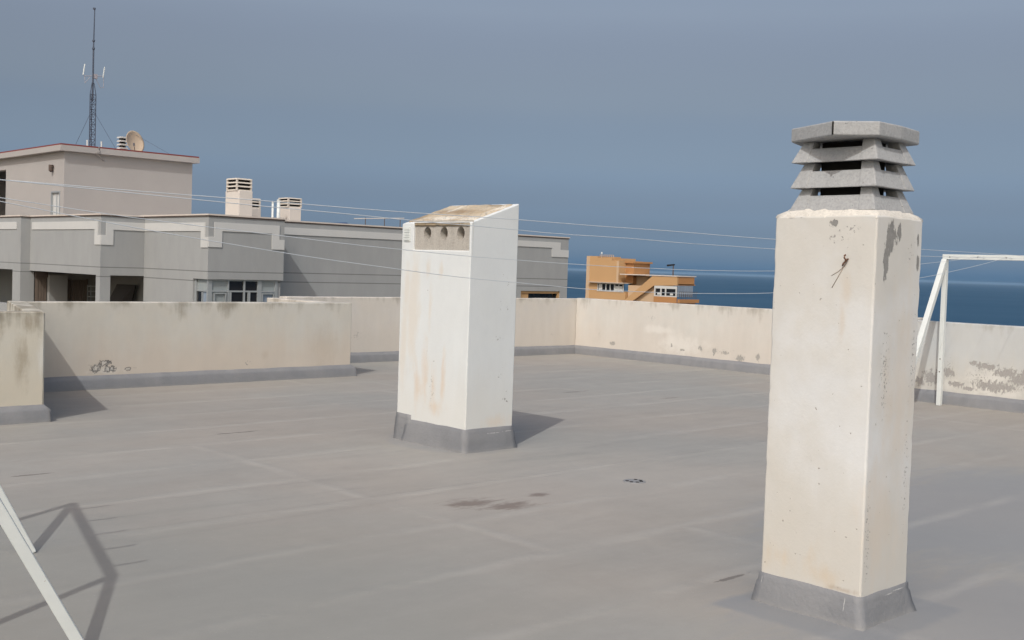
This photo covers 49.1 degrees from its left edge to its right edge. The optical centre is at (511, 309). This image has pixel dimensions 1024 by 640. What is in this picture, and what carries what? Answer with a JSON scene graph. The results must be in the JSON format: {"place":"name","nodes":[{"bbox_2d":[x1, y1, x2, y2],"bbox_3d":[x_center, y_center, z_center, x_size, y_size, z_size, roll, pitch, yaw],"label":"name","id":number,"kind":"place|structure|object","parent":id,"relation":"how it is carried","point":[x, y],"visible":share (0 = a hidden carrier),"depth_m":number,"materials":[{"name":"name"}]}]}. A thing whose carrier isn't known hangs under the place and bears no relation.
{"place":"outdoors","nodes":[
{"label":"outdoors","id":0,"kind":"place"},
{"bbox_2d":[0,311,51,424],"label":"parapet wall","id":1,"kind":"structure","parent":0,"point":[21,361],"depth_m":10.75,"materials":[{"name":"grey paint"}]},
{"bbox_2d":[0,353,1023,639],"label":"rooftop floor","id":2,"kind":"structure","parent":0,"point":[314,509],"depth_m":7.40,"materials":[{"name":"grey concrete"}]},
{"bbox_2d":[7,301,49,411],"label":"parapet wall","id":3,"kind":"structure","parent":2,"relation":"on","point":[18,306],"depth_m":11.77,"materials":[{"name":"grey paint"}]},
{"bbox_2d":[0,485,83,639],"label":"drying frame","id":4,"kind":"object","parent":2,"relation":"on","point":[16,534],"visible":1,"depth_m":4.46,"materials":[{"name":"white paint"}]},
{"bbox_2d":[0,197,968,270],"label":"clothesline","id":5,"kind":"object","parent":4,"relation":"attached to","point":[355,244],"visible":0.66,"depth_m":7.38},
{"bbox_2d":[0,201,1003,293],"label":"clothesline","id":6,"kind":"object","parent":4,"relation":"attached to","point":[401,269],"visible":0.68,"depth_m":7.20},
{"bbox_2d":[3,180,1022,255],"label":"clothesline","id":7,"kind":"object","parent":4,"relation":"attached to","point":[411,212],"visible":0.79,"depth_m":6.63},
{"bbox_2d":[25,301,355,391],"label":"parapet wall","id":8,"kind":"structure","parent":2,"relation":"on","point":[93,345],"depth_m":14.47,"materials":[{"name":"grey paint"}]},
{"bbox_2d":[267,298,326,301],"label":"parapet wall","id":9,"kind":"structure","parent":2,"relation":"on","point":[281,300],"depth_m":17.10,"materials":[{"name":"grey paint"}]},
{"bbox_2d":[279,296,576,362],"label":"parapet wall","id":10,"kind":"structure","parent":2,"relation":"on","point":[545,326],"depth_m":20.80,"materials":[{"name":"grey paint"}]},
{"bbox_2d":[393,204,518,453],"bbox_3d":[-0.505,0.127,10.381,0.660,2.231,1.057,0,3,-43],"label":"vent shaft","id":11,"kind":"object","parent":2,"relation":"on","point":[456,361],"visible":0.98,"depth_m":10.10,"materials":[{"name":"concrete"}]},
{"bbox_2d":[623,479,645,483],"bbox_3d":[0.960,1.349,8.798,0.200,0.018,0.200,0,3,-43],"label":"floor drain","id":12,"kind":"object","parent":2,"relation":"on","point":[636,481],"visible":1,"depth_m":8.77,"materials":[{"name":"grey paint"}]},
{"bbox_2d":[575,298,922,374],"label":"parapet wall","id":13,"kind":"structure","parent":2,"relation":"on","point":[730,338],"depth_m":20.12,"materials":[{"name":"grey paint"}]},
{"bbox_2d":[749,121,921,630],"bbox_3d":[1.651,0.297,5.608,0.626,2.396,0.645,0,3,-43],"label":"chimney","id":14,"kind":"object","parent":2,"relation":"on","point":[842,371],"visible":1,"depth_m":5.43,"materials":[{"name":"concrete"}]},
{"bbox_2d":[916,254,1023,405],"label":"drying frame","id":15,"kind":"object","parent":2,"relation":"on","point":[941,277],"visible":0.77,"depth_m":14.74,"materials":[{"name":"white paint"}]},
{"bbox_2d":[0,179,996,257],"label":"clothesline","id":16,"kind":"object","parent":15,"relation":"attached to","point":[385,217],"visible":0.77,"depth_m":6.35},
{"bbox_2d":[0,0,1023,284],"label":"sky","id":17,"kind":"structure","parent":0,"point":[669,115],"materials":[{"name":"blue"}]},
{"bbox_2d":[585,256,698,303],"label":"seaside building","id":18,"kind":"structure","parent":0,"point":[602,277],"depth_m":156.06,"materials":[{"name":"orange paint"}]},
{"bbox_2d":[597,283,623,291],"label":"window","id":19,"kind":"structure","parent":18,"relation":"in","point":[600,286],"depth_m":157.13,"materials":[{"name":"white glass"}]},
{"bbox_2d":[654,286,677,296],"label":"window","id":20,"kind":"structure","parent":18,"relation":"in","point":[671,291],"depth_m":149.90,"materials":[{"name":"white glass"}]},
{"bbox_2d":[567,270,1023,325],"bbox_3d":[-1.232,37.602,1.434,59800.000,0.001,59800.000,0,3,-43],"label":"sea","id":21,"kind":"structure","parent":0,"point":[994,304],"depth_m":2311.89,"materials":[{"name":"liquid"}]},
{"bbox_2d":[914,320,1023,412],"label":"parapet wall","id":22,"kind":"structure","parent":0,"point":[983,366],"depth_m":14.80,"materials":[{"name":"grey paint"}]},
{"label":"ground","id":23,"kind":"structure","parent":0,"visible":0},
{"bbox_2d":[0,143,569,310],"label":"apartment building","id":24,"kind":"structure","parent":23,"relation":"on","point":[104,258],"depth_m":40.11,"materials":[{"name":"grey paint"}]},
{"bbox_2d":[34,272,47,300],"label":"balcony door","id":25,"kind":"structure","parent":24,"relation":"attached to","point":[40,286],"depth_m":41.77,"materials":[{"name":"brown wood"}]},
{"bbox_2d":[67,279,87,300],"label":"slatted shutter","id":26,"kind":"object","parent":24,"relation":"attached to","point":[76,290],"visible":0.34,"depth_m":42.77,"materials":[{"name":"brown wood"}]},
{"bbox_2d":[87,285,95,300],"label":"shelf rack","id":27,"kind":"object","parent":24,"relation":"on","point":[90,291],"visible":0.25,"depth_m":42.80,"materials":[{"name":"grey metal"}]},
{"bbox_2d":[76,7,114,146],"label":"antenna mast","id":28,"kind":"object","parent":24,"relation":"on","point":[94,76],"visible":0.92,"depth_m":43.45,"materials":[{"name":"grey metal"}]},
{"bbox_2d":[117,136,127,148],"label":"slatted vent","id":29,"kind":"object","parent":24,"relation":"on","point":[122,144],"visible":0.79,"depth_m":44.11,"materials":[{"name":"white paint"}]},
{"bbox_2d":[110,284,135,301],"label":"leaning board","id":30,"kind":"object","parent":24,"relation":"on","point":[123,293],"visible":0.36,"depth_m":41.35,"materials":[{"name":"black"}]},
{"bbox_2d":[126,131,168,153],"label":"satellite dish","id":31,"kind":"object","parent":24,"relation":"on","point":[134,140],"visible":0.93,"depth_m":43.91,"materials":[{"name":"beige paint"}]},
{"bbox_2d":[194,279,277,301],"bbox_3d":[-8.860,-0.294,36.013,2.485,1.366,0.880,0,3,-43],"label":"window","id":32,"kind":"structure","parent":24,"relation":"in","point":[206,290],"depth_m":35.51,"materials":[{"name":"grey metal"}]},
{"bbox_2d":[225,178,252,215],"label":"louvred chimney","id":33,"kind":"object","parent":24,"relation":"on","point":[241,188],"visible":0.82,"depth_m":41.41,"materials":[{"name":"concrete"}]},
{"bbox_2d":[252,198,260,216],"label":"louvred chimney","id":34,"kind":"object","parent":24,"relation":"on","point":[256,211],"visible":0.31,"depth_m":43.35,"materials":[{"name":"concrete"}]},
{"bbox_2d":[271,202,273,217],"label":"vent pipe","id":35,"kind":"object","parent":24,"relation":"on","point":[272,214],"visible":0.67,"depth_m":42.09,"materials":[{"name":"white paint"}]},
{"bbox_2d":[277,200,280,217],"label":"vent pipe","id":36,"kind":"object","parent":24,"relation":"on","point":[278,209],"visible":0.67,"depth_m":42.12,"materials":[{"name":"white paint"}]},
{"bbox_2d":[278,197,301,220],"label":"louvred chimney","id":37,"kind":"object","parent":24,"relation":"on","point":[291,214],"visible":0.55,"depth_m":42.83,"materials":[{"name":"concrete"}]},
{"bbox_2d":[354,218,403,225],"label":"pipe rail","id":38,"kind":"object","parent":24,"relation":"on","point":[377,218],"visible":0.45,"depth_m":45.42,"materials":[{"name":"white metal"}]},
{"bbox_2d":[521,291,558,297],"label":"window","id":39,"kind":"structure","parent":24,"relation":"in","point":[524,294],"depth_m":46.58,"materials":[{"name":"brown glass"}]}
]}

